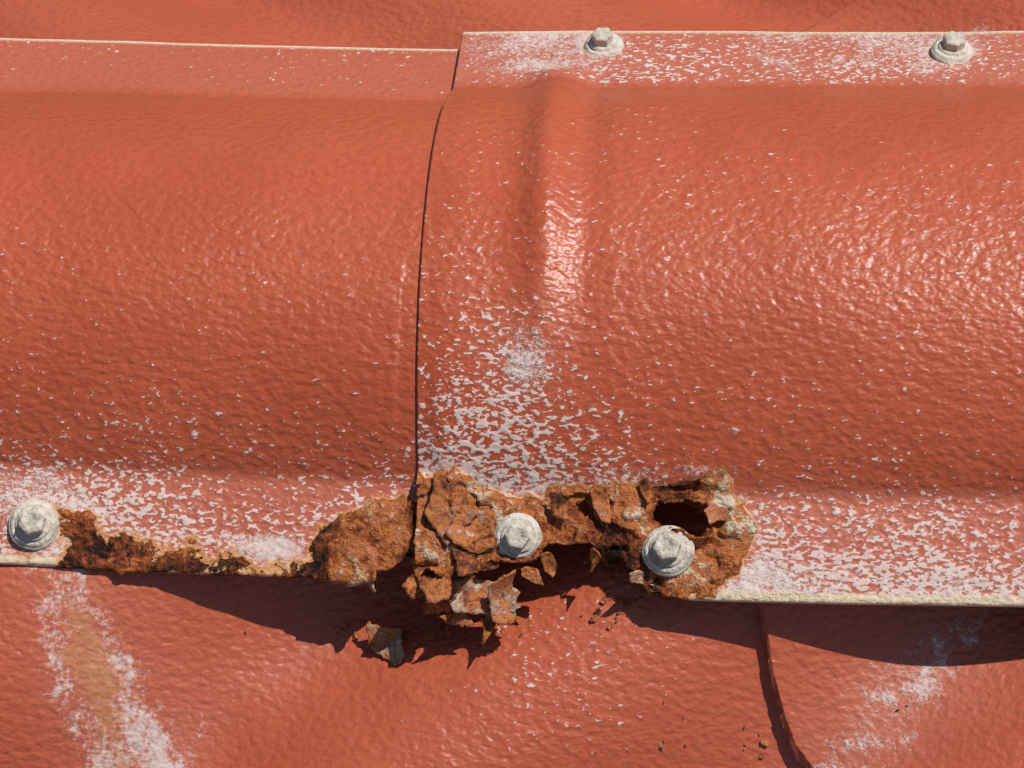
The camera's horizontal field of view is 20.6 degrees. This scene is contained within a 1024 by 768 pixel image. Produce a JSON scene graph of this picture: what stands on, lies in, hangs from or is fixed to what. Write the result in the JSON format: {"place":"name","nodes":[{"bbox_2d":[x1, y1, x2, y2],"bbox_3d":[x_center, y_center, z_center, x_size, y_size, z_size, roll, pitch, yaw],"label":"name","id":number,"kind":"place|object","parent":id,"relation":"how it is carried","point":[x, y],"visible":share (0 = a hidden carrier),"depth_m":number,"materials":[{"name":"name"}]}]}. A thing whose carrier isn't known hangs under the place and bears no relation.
{"place":"outdoors","nodes":[
{"label":"outdoors","id":0,"kind":"place"},
{"bbox_2d":[0,501,1023,767],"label":"metal roof sheet","id":1,"kind":"object","parent":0,"point":[106,669],"visible":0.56,"depth_m":0.95,"materials":[{"name":"metal"}]},
{"bbox_2d":[366,623,405,665],"bbox_3d":[-0.043,0.089,0.966,0.014,0.009,0.013,1,59,6],"label":"fallen rust flake","id":2,"kind":"object","parent":1,"relation":"on","point":[384,642],"visible":1,"depth_m":0.97,"materials":[{"name":"brown metal"}]},
{"bbox_2d":[245,589,908,767],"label":"rust crumbs","id":3,"kind":"object","parent":1,"relation":"on","point":[429,635],"visible":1,"depth_m":0.96,"materials":[{"name":"brown metal"}]},
{"bbox_2d":[602,551,619,575],"bbox_3d":[0.033,0.060,0.953,0.007,0.005,0.010,1,59,6],"label":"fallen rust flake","id":4,"kind":"object","parent":1,"relation":"on","point":[611,563],"visible":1,"depth_m":0.95,"materials":[{"name":"brown metal"}]},
{"bbox_2d":[0,0,1023,48],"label":"metal roof sheet","id":5,"kind":"object","parent":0,"point":[425,24],"visible":0.23,"depth_m":1.11,"materials":[{"name":"metal"}]},
{"bbox_2d":[0,38,459,592],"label":"ridge cap","id":6,"kind":"object","parent":5,"relation":"on","point":[210,260],"visible":0.99,"depth_m":0.96,"materials":[{"name":"metal"}]},
{"bbox_2d":[8,499,58,550],"bbox_3d":[-0.164,0.048,0.962,0.018,0.010,0.018,41,79,8],"label":"roofing screw","id":7,"kind":"object","parent":6,"relation":"on","point":[33,524],"visible":1,"depth_m":0.96,"materials":[{"name":"metal"}]},
{"bbox_2d":[413,31,1023,606],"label":"ridge cap","id":8,"kind":"object","parent":5,"relation":"on","point":[765,289],"visible":1,"depth_m":0.94,"materials":[{"name":"metal"}]},
{"bbox_2d":[494,513,541,558],"bbox_3d":[0.002,0.051,0.943,0.016,0.010,0.017,-22,84,1],"label":"roofing screw","id":9,"kind":"object","parent":8,"relation":"on","point":[518,535],"visible":1,"depth_m":0.94,"materials":[{"name":"metal"}]},
{"bbox_2d":[401,471,729,645],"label":"rust flakes","id":10,"kind":"object","parent":8,"relation":"attached to","point":[453,513],"visible":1,"depth_m":0.94,"materials":[{"name":"brown metal"}]},
{"bbox_2d":[583,28,623,55],"bbox_3d":[0.034,-0.128,1.051,0.015,0.009,0.015,-21,48,-9],"label":"roofing screw","id":11,"kind":"object","parent":8,"relation":"on","point":[603,42],"visible":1,"depth_m":1.05,"materials":[{"name":"metal"}]},
{"bbox_2d":[642,525,694,576],"bbox_3d":[0.052,0.055,0.937,0.018,0.010,0.018,-40,73,-4],"label":"roofing screw","id":12,"kind":"object","parent":8,"relation":"on","point":[674,557],"visible":1,"depth_m":0.94,"materials":[{"name":"metal"}]},
{"bbox_2d":[931,31,973,63],"bbox_3d":[0.162,-0.124,1.035,0.016,0.009,0.016,-5,49,-8],"label":"roofing screw","id":13,"kind":"object","parent":8,"relation":"on","point":[952,47],"visible":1,"depth_m":1.03,"materials":[{"name":"metal"}]}
]}

